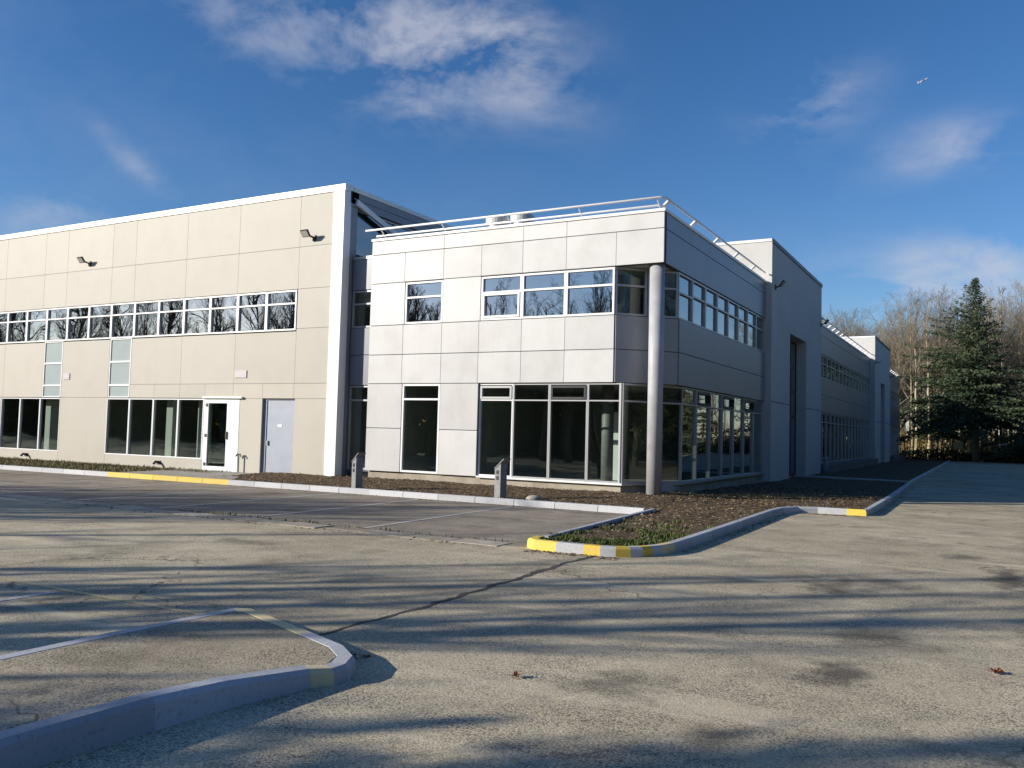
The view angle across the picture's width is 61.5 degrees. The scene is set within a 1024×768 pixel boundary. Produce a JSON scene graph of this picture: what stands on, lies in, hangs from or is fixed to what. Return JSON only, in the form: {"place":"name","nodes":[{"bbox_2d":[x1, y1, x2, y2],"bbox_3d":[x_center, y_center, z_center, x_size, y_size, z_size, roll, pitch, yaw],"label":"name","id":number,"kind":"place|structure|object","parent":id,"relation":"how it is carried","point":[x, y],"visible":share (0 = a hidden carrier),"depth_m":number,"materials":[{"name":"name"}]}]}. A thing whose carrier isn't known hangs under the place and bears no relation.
{"place":"outdoors","nodes":[
{"label":"outdoors","id":0,"kind":"place"},
{"bbox_2d":[0,456,229,472],"bbox_3d":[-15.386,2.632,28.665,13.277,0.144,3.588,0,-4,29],"label":"grass","id":1,"kind":"structure","parent":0,"point":[43,464],"depth_m":27.99,"materials":[{"name":"green plant"}]},
{"bbox_2d":[121,469,252,479],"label":"pavement","id":2,"kind":"structure","parent":0,"point":[210,474],"depth_m":25.45,"materials":[{"name":"concrete"}]},
{"bbox_2d":[0,183,459,475],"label":"beige hall","id":3,"kind":"structure","parent":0,"point":[151,333],"depth_m":28.55,"materials":[{"name":"beige wall panels"},{"name":"glass"},{"name":"white metal"}]},
{"bbox_2d":[0,312,8,343],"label":"window","id":4,"kind":"structure","parent":3,"relation":"in","point":[3,315],"depth_m":33.66,"materials":[{"name":"clear glass"}]},
{"bbox_2d":[0,398,19,448],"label":"window","id":5,"kind":"structure","parent":3,"relation":"in","point":[2,399],"depth_m":33.32,"materials":[{"name":"white metal"}]},
{"bbox_2d":[7,310,27,343],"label":"window","id":6,"kind":"structure","parent":3,"relation":"in","point":[17,320],"depth_m":33.23,"materials":[{"name":"clear glass"}]},
{"bbox_2d":[17,398,39,449],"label":"window","id":7,"kind":"structure","parent":3,"relation":"in","point":[21,399],"depth_m":32.73,"materials":[{"name":"white metal"}]},
{"bbox_2d":[26,309,47,342],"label":"window","id":8,"kind":"structure","parent":3,"relation":"in","point":[36,319],"depth_m":32.62,"materials":[{"name":"clear glass"}]},
{"bbox_2d":[37,398,60,450],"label":"window","id":9,"kind":"structure","parent":3,"relation":"in","point":[41,399],"depth_m":32.12,"materials":[{"name":"white metal"}]},
{"bbox_2d":[46,307,67,341],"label":"window","id":10,"kind":"structure","parent":3,"relation":"in","point":[57,318],"depth_m":32.01,"materials":[{"name":"glass"}]},
{"bbox_2d":[66,306,89,340],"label":"window","id":11,"kind":"structure","parent":3,"relation":"in","point":[78,317],"depth_m":31.41,"materials":[{"name":"glass"}]},
{"bbox_2d":[88,304,111,339],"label":"window","id":12,"kind":"structure","parent":3,"relation":"in","point":[99,315],"depth_m":30.80,"materials":[{"name":"glass"}]},
{"bbox_2d":[104,398,129,454],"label":"window","id":13,"kind":"structure","parent":3,"relation":"in","point":[108,399],"depth_m":30.22,"materials":[{"name":"white metal"}]},
{"bbox_2d":[110,302,134,338],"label":"window","id":14,"kind":"structure","parent":3,"relation":"in","point":[123,314],"depth_m":30.19,"materials":[{"name":"glass"}]},
{"bbox_2d":[127,398,152,455],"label":"window","id":15,"kind":"structure","parent":3,"relation":"in","point":[130,401],"depth_m":29.63,"materials":[{"name":"white metal"}]},
{"bbox_2d":[133,300,158,337],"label":"window","id":16,"kind":"structure","parent":3,"relation":"in","point":[146,318],"depth_m":29.58,"materials":[{"name":"glass"}]},
{"bbox_2d":[151,399,177,457],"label":"window","id":17,"kind":"structure","parent":3,"relation":"in","point":[154,400],"depth_m":29.03,"materials":[{"name":"white metal"}]},
{"bbox_2d":[158,298,184,336],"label":"window","id":18,"kind":"structure","parent":3,"relation":"in","point":[171,312],"depth_m":28.97,"materials":[{"name":"glass"}]},
{"bbox_2d":[176,399,204,458],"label":"window","id":19,"kind":"structure","parent":3,"relation":"in","point":[179,400],"depth_m":28.41,"materials":[{"name":"white metal"}]},
{"bbox_2d":[183,296,210,335],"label":"window","id":20,"kind":"structure","parent":3,"relation":"in","point":[196,310],"depth_m":28.36,"materials":[{"name":"glass"}]},
{"bbox_2d":[201,399,230,470],"bbox_3d":[-9.473,1.624,27.559,1.170,2.300,0.120,0,-4,29],"label":"glazed door","id":21,"kind":"structure","parent":3,"relation":"in","point":[206,426],"depth_m":27.71,"materials":[{"name":"white metal"}]},
{"bbox_2d":[209,294,237,333],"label":"window","id":22,"kind":"structure","parent":3,"relation":"in","point":[224,308],"depth_m":27.75,"materials":[{"name":"glass"}]},
{"bbox_2d":[237,292,266,332],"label":"window","id":23,"kind":"structure","parent":3,"relation":"in","point":[251,317],"depth_m":27.15,"materials":[{"name":"glass"}]},
{"bbox_2d":[262,399,294,472],"bbox_3d":[-7.122,1.622,26.361,1.333,2.335,0.100,0,-4,29],"label":"flush door","id":24,"kind":"structure","parent":3,"relation":"in","point":[278,427],"depth_m":26.39,"materials":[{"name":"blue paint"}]},
{"bbox_2d":[265,290,297,331],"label":"window","id":25,"kind":"structure","parent":3,"relation":"in","point":[281,308],"depth_m":26.52,"materials":[{"name":"glass"}]},
{"bbox_2d":[356,210,395,256],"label":"clerestory window","id":26,"kind":"structure","parent":3,"relation":"in","point":[364,245],"depth_m":26.58,"materials":[{"name":"blue glass"}]},
{"bbox_2d":[0,469,626,547],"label":"parking area","id":27,"kind":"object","parent":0,"point":[518,526],"visible":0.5,"depth_m":17.31,"materials":[{"name":"asphalt"}]},
{"bbox_2d":[0,461,1023,767],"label":"road","id":28,"kind":"structure","parent":0,"point":[886,637],"depth_m":6.97,"materials":[{"name":"grey asphalt"}]},
{"bbox_2d":[0,577,204,614],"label":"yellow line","id":29,"kind":"object","parent":28,"relation":"on","point":[115,598],"depth_m":7.83,"materials":[{"name":"paint"}]},
{"bbox_2d":[0,611,335,730],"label":"traffic island","id":30,"kind":"structure","parent":28,"relation":"on","point":[41,685],"depth_m":5.40,"materials":[{"name":"concrete"}]},
{"bbox_2d":[0,493,511,546],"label":"gutter","id":31,"kind":"object","parent":28,"relation":"on","point":[397,534],"visible":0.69,"depth_m":14.33,"materials":[{"name":"concrete"}]},
{"bbox_2d":[0,471,513,600],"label":"parking line markings","id":32,"kind":"object","parent":28,"relation":"on","point":[23,596],"visible":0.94,"depth_m":17.23,"materials":[{"name":"paint"}]},
{"bbox_2d":[318,557,590,634],"bbox_3d":[-0.247,2.079,8.820,0.150,0.001,5.334,0,-4,28],"label":"road crack","id":33,"kind":"object","parent":28,"relation":"on","point":[495,584],"visible":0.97,"depth_m":8.43,"materials":[{"name":"black asphalt"}]},
{"bbox_2d":[46,484,917,659],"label":"weeds","id":34,"kind":"object","parent":28,"relation":"on","point":[569,554],"visible":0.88,"depth_m":13.45,"materials":[{"name":"green plant"}]},
{"bbox_2d":[0,0,1023,440],"label":"sky","id":35,"kind":"structure","parent":0,"point":[810,127],"materials":[{"name":"blue"}]},
{"bbox_2d":[211,472,905,545],"bbox_3d":[1.787,2.926,25.451,17.100,0.153,25.380,0,-4,29],"label":"planting bed","id":36,"kind":"object","parent":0,"point":[889,487],"visible":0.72,"depth_m":21.10,"materials":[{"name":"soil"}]},
{"bbox_2d":[351,452,365,487],"bbox_3d":[-3.796,2.149,21.249,0.224,0.930,0.305,4,-4,-41],"label":"service bollard","id":37,"kind":"object","parent":36,"relation":"on","point":[357,471],"visible":0.81,"depth_m":21.20,"materials":[{"name":"metal"}]},
{"bbox_2d":[180,480,777,542],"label":"grass","id":38,"kind":"structure","parent":36,"relation":"on","point":[294,520],"depth_m":14.37,"materials":[{"name":"green plant"}]},
{"bbox_2d":[494,458,510,497],"bbox_3d":[-0.223,2.142,19.441,0.224,0.930,0.305,4,-4,-44],"label":"service bollard","id":39,"kind":"object","parent":36,"relation":"on","point":[500,483],"visible":0.81,"depth_m":19.40,"materials":[{"name":"metal"}]},
{"bbox_2d":[540,515,732,545],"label":"weeds","id":40,"kind":"object","parent":36,"relation":"on","point":[662,536],"visible":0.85,"depth_m":12.42,"materials":[{"name":"green plant"}]},
{"bbox_2d":[800,475,908,482],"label":"path","id":41,"kind":"structure","parent":0,"point":[842,478],"depth_m":33.35,"materials":[{"name":"concrete"}]},
{"bbox_2d":[907,457,1023,463],"bbox_3d":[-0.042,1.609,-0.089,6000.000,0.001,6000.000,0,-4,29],"label":"ground","id":42,"kind":"structure","parent":0,"point":[988,461],"depth_m":75.76,"materials":[{"name":"brown soil"}]},
{"bbox_2d":[0,608,355,767],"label":"kerb","id":43,"kind":"structure","parent":42,"relation":"on","point":[40,743],"depth_m":4.56,"materials":[{"name":"white paint"}]},
{"bbox_2d":[0,465,645,513],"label":"kerb","id":44,"kind":"structure","parent":42,"relation":"on","point":[542,504],"depth_m":20.75,"materials":[{"name":"white paint"}]},
{"bbox_2d":[346,196,766,494],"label":"white office block","id":45,"kind":"structure","parent":42,"relation":"on","point":[621,352],"depth_m":23.52,"materials":[{"name":"grey metal"}]},
{"bbox_2d":[346,386,367,469],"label":"window","id":46,"kind":"structure","parent":45,"relation":"in","point":[350,387],"depth_m":25.50,"materials":[{"name":"grey metal"}]},
{"bbox_2d":[352,290,370,327],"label":"window","id":47,"kind":"structure","parent":45,"relation":"in","point":[354,292],"depth_m":25.68,"materials":[{"name":"grey metal"}]},
{"bbox_2d":[400,384,440,473],"bbox_3d":[-2.548,1.236,23.996,1.277,2.477,0.080,0,-4,29],"label":"window","id":48,"kind":"structure","parent":45,"relation":"in","point":[404,385],"depth_m":24.10,"materials":[{"name":"white metal"}]},
{"bbox_2d":[405,280,443,323],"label":"window","id":49,"kind":"structure","parent":45,"relation":"in","point":[424,300],"depth_m":24.21,"materials":[{"name":"glass"}]},
{"bbox_2d":[477,384,513,476],"bbox_3d":[-0.433,1.218,22.862,1.037,2.457,0.100,0,-4,29],"label":"window","id":50,"kind":"structure","parent":45,"relation":"in","point":[481,396],"depth_m":22.97,"materials":[{"name":"white metal"}]},
{"bbox_2d":[481,274,521,320],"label":"window","id":51,"kind":"structure","parent":45,"relation":"in","point":[501,296],"depth_m":22.98,"materials":[{"name":"glass"}]},
{"bbox_2d":[511,383,549,478],"bbox_3d":[0.493,1.214,22.357,1.067,2.457,0.080,0,-4,29],"label":"window","id":52,"kind":"structure","parent":45,"relation":"in","point":[514,387],"depth_m":22.48,"materials":[{"name":"grey metal"}]},
{"bbox_2d":[521,271,565,318],"bbox_3d":[0.835,-2.309,22.354,1.277,1.187,0.080,0,-4,29],"label":"window","id":53,"kind":"structure","parent":45,"relation":"in","point":[543,293],"depth_m":22.37,"materials":[{"name":"glass"}]},
{"bbox_2d":[548,383,587,480],"bbox_3d":[1.423,1.209,21.827,1.067,2.457,0.100,0,-4,29],"label":"window","id":54,"kind":"structure","parent":45,"relation":"in","point":[575,385],"depth_m":21.88,"materials":[{"name":"grey metal"}]},
{"bbox_2d":[565,267,615,316],"bbox_3d":[1.979,-2.314,21.716,1.337,1.187,0.080,0,-4,29],"label":"window","id":55,"kind":"structure","parent":45,"relation":"in","point":[589,292],"depth_m":21.72,"materials":[{"name":"glass"}]},
{"bbox_2d":[586,383,624,482],"bbox_3d":[2.314,1.205,21.341,0.957,2.457,0.080,0,-4,29],"label":"window","id":56,"kind":"structure","parent":45,"relation":"in","point":[589,384],"depth_m":21.35,"materials":[{"name":"grey metal"}]},
{"bbox_2d":[615,267,647,316],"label":"window","id":57,"kind":"structure","parent":45,"relation":"in","point":[620,268],"depth_m":21.51,"materials":[{"name":"grey metal"}]},
{"bbox_2d":[618,383,647,482],"bbox_3d":[3.064,1.226,21.366,1.005,2.457,0.080,3,-4,-31],"label":"window","id":58,"kind":"structure","parent":45,"relation":"in","point":[620,385],"depth_m":21.13,"materials":[{"name":"grey metal"}]},
{"bbox_2d":[647,269,677,318],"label":"window","id":59,"kind":"structure","parent":45,"relation":"in","point":[675,289],"depth_m":21.80,"materials":[{"name":"grey metal"}]},
{"bbox_2d":[662,386,682,482],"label":"window","id":60,"kind":"structure","parent":45,"relation":"in","point":[666,388],"depth_m":22.07,"materials":[{"name":"grey metal"}]},
{"bbox_2d":[678,272,692,323],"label":"window","id":61,"kind":"structure","parent":45,"relation":"in","point":[685,284],"depth_m":22.48,"materials":[{"name":"blue glass"}]},
{"bbox_2d":[678,387,696,481],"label":"window","id":62,"kind":"structure","parent":45,"relation":"in","point":[689,421],"depth_m":22.84,"materials":[{"name":"grey glass"}]},
{"bbox_2d":[692,280,705,328],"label":"window","id":63,"kind":"structure","parent":45,"relation":"in","point":[699,290],"depth_m":23.55,"materials":[{"name":"glass"}]},
{"bbox_2d":[696,390,710,480],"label":"window","id":64,"kind":"structure","parent":45,"relation":"in","point":[703,397],"depth_m":23.94,"materials":[{"name":"grey glass"}]},
{"bbox_2d":[705,287,717,333],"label":"window","id":65,"kind":"structure","parent":45,"relation":"in","point":[711,296],"depth_m":24.58,"materials":[{"name":"glass"}]},
{"bbox_2d":[710,392,722,478],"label":"window","id":66,"kind":"structure","parent":45,"relation":"in","point":[716,410],"depth_m":25.08,"materials":[{"name":"grey glass"}]},
{"bbox_2d":[717,294,728,337],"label":"window","id":67,"kind":"structure","parent":45,"relation":"in","point":[723,302],"depth_m":25.59,"materials":[{"name":"glass"}]},
{"bbox_2d":[722,394,733,476],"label":"window","id":68,"kind":"structure","parent":45,"relation":"in","point":[728,401],"depth_m":26.14,"materials":[{"name":"glass"}]},
{"bbox_2d":[727,300,738,341],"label":"window","id":69,"kind":"structure","parent":45,"relation":"in","point":[733,312],"depth_m":26.59,"materials":[{"name":"blue glass"}]},
{"bbox_2d":[733,396,743,475],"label":"window","id":70,"kind":"structure","parent":45,"relation":"in","point":[738,453],"depth_m":27.27,"materials":[{"name":"glass"}]},
{"bbox_2d":[738,305,747,345],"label":"window","id":71,"kind":"structure","parent":45,"relation":"in","point":[743,312],"depth_m":27.65,"materials":[{"name":"glass"}]},
{"bbox_2d":[744,398,753,474],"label":"window","id":72,"kind":"structure","parent":45,"relation":"in","point":[748,403],"depth_m":28.39,"materials":[{"name":"glass"}]},
{"bbox_2d":[748,310,756,349],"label":"window","id":73,"kind":"structure","parent":45,"relation":"in","point":[752,317],"depth_m":28.69,"materials":[{"name":"clear glass"}]},
{"bbox_2d":[753,400,762,473],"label":"window","id":74,"kind":"structure","parent":45,"relation":"in","point":[758,405],"depth_m":29.50,"materials":[{"name":"glass"}]},
{"bbox_2d":[756,315,764,352],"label":"window","id":75,"kind":"structure","parent":45,"relation":"in","point":[760,324],"depth_m":29.68,"materials":[{"name":"clear glass"}]},
{"bbox_2d":[544,508,655,538],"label":"kerb","id":76,"kind":"structure","parent":42,"relation":"on","point":[607,522],"depth_m":14.39,"materials":[{"name":"white paint"}]},
{"bbox_2d":[527,460,949,556],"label":"kerb","id":77,"kind":"structure","parent":42,"relation":"on","point":[659,549],"depth_m":12.79,"materials":[{"name":"white paint"}]},
{"bbox_2d":[716,238,822,481],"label":"stair tower","id":78,"kind":"structure","parent":42,"relation":"on","point":[791,445],"depth_m":32.53,"materials":[{"name":"white metal"}]},
{"bbox_2d":[790,417,795,474],"bbox_3d":[11.452,2.525,35.100,0.045,2.367,1.064,0,-4,29],"label":"glazed door","id":79,"kind":"structure","parent":78,"relation":"in","point":[793,419],"depth_m":35.24,"materials":[{"name":"glass"}]},
{"bbox_2d":[791,341,796,416],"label":"window","id":80,"kind":"structure","parent":78,"relation":"in","point":[793,345],"depth_m":35.31,"materials":[{"name":"black glass"}]},
{"bbox_2d":[821,317,878,472],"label":"office wing","id":81,"kind":"structure","parent":42,"relation":"on","point":[845,392],"depth_m":46.51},
{"bbox_2d":[822,413,826,462],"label":"window","id":82,"kind":"structure","parent":81,"relation":"in","point":[824,454],"depth_m":41.74,"materials":[{"name":"grey metal"}]},
{"bbox_2d":[827,414,830,462],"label":"window","id":83,"kind":"structure","parent":81,"relation":"in","point":[828,415],"depth_m":42.77,"materials":[{"name":"glass"}]},
{"bbox_2d":[831,415,834,461],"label":"window","id":84,"kind":"structure","parent":81,"relation":"in","point":[832,416],"depth_m":43.84,"materials":[{"name":"glass"}]},
{"bbox_2d":[835,415,838,461],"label":"window","id":85,"kind":"structure","parent":81,"relation":"in","point":[836,417],"depth_m":44.96,"materials":[{"name":"glass"}]},
{"bbox_2d":[839,416,842,460],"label":"window","id":86,"kind":"structure","parent":81,"relation":"in","point":[840,417],"depth_m":46.15,"materials":[{"name":"glass"}]},
{"bbox_2d":[846,417,849,460],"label":"window","id":87,"kind":"structure","parent":81,"relation":"in","point":[847,419],"depth_m":48.38,"materials":[{"name":"black glass"}]},
{"bbox_2d":[833,304,889,346],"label":"bare tree","id":88,"kind":"object","parent":42,"relation":"on","point":[848,325],"visible":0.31,"depth_m":91.87,"materials":[{"name":"brown plant"}]},
{"bbox_2d":[841,336,890,462],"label":"stair tower","id":89,"kind":"structure","parent":42,"relation":"on","point":[878,349],"depth_m":58.21,"materials":[{"name":"white metal"}]},
{"bbox_2d":[810,459,945,480],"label":"planting bed","id":90,"kind":"object","parent":42,"relation":"on","point":[908,469],"visible":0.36,"depth_m":43.72,"materials":[{"name":"soil"}]},
{"bbox_2d":[890,368,905,460],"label":"office wing","id":91,"kind":"structure","parent":42,"relation":"on","point":[894,413],"depth_m":70.89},
{"bbox_2d":[863,300,940,450],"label":"bare tree","id":92,"kind":"object","parent":42,"relation":"on","point":[899,358],"visible":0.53,"depth_m":84.37,"materials":[{"name":"brown plant"}]},
{"bbox_2d":[879,297,935,409],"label":"bare tree","id":93,"kind":"object","parent":42,"relation":"on","point":[885,306],"visible":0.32,"depth_m":88.58,"materials":[{"name":"brown plant"}]},
{"bbox_2d":[862,287,956,457],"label":"bare tree","id":94,"kind":"object","parent":42,"relation":"on","point":[910,387],"visible":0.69,"depth_m":82.85,"materials":[{"name":"brown plant"}]},
{"bbox_2d":[903,298,932,455],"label":"birch tree","id":95,"kind":"object","parent":42,"relation":"on","point":[916,366],"visible":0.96,"depth_m":81.97,"materials":[{"name":"brown plant"}]},
{"bbox_2d":[890,282,958,448],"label":"bare tree","id":96,"kind":"object","parent":42,"relation":"on","point":[936,345],"visible":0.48,"depth_m":84.90,"materials":[{"name":"brown plant"}]},
{"bbox_2d":[913,296,949,454],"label":"birch tree","id":97,"kind":"object","parent":42,"relation":"on","point":[930,369],"visible":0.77,"depth_m":81.12,"materials":[{"name":"brown plant"}]},
{"bbox_2d":[900,286,962,456],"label":"bare tree","id":98,"kind":"object","parent":42,"relation":"on","point":[942,305],"visible":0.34,"depth_m":87.41,"materials":[{"name":"brown plant"}]},
{"bbox_2d":[911,402,967,457],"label":"spruce tree","id":99,"kind":"object","parent":42,"relation":"on","point":[953,436],"visible":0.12,"depth_m":81.31,"materials":[{"name":"green plant"}]},
{"bbox_2d":[917,299,987,453],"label":"bare tree","id":100,"kind":"object","parent":42,"relation":"on","point":[943,349],"visible":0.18,"depth_m":85.58,"materials":[{"name":"brown plant"}]},
{"bbox_2d":[896,277,1023,461],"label":"spruce tree","id":101,"kind":"object","parent":42,"relation":"on","point":[967,401],"visible":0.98,"depth_m":75.16,"materials":[{"name":"green plant"}]},
{"bbox_2d":[899,448,1023,462],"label":"hedge","id":102,"kind":"object","parent":42,"relation":"on","point":[963,456],"visible":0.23,"depth_m":77.40,"materials":[{"name":"green plant"}]},
{"bbox_2d":[899,424,1023,462],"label":"undergrowth","id":103,"kind":"object","parent":42,"relation":"on","point":[905,446],"visible":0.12,"depth_m":82.47,"materials":[{"name":"plant"}]},
{"bbox_2d":[950,298,1022,452],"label":"bare tree","id":104,"kind":"object","parent":42,"relation":"on","point":[1002,352],"visible":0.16,"depth_m":81.16,"materials":[{"name":"brown plant"}]},
{"bbox_2d":[978,362,1023,462],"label":"spruce tree","id":105,"kind":"object","parent":42,"relation":"on","point":[1016,442],"visible":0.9,"depth_m":71.62,"materials":[{"name":"green plant"}]},
{"bbox_2d":[979,305,1023,460],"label":"bare tree","id":106,"kind":"object","parent":42,"relation":"on","point":[1010,333],"visible":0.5,"depth_m":82.05,"materials":[{"name":"brown plant"}]},
{"bbox_2d":[979,315,1023,449],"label":"bare tree","id":107,"kind":"object","parent":42,"relation":"on","point":[994,445],"visible":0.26,"depth_m":80.92,"materials":[{"name":"brown plant"}]},
{"bbox_2d":[990,286,1015,461],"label":"tree","id":108,"kind":"object","parent":42,"relation":"on","point":[1006,340],"visible":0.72,"depth_m":79.00,"materials":[{"name":"brown plant"}]},
{"bbox_2d":[985,279,1023,457],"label":"bare tree","id":109,"kind":"object","parent":42,"relation":"on","point":[1018,304],"visible":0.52,"depth_m":84.75,"materials":[{"name":"brown plant"}]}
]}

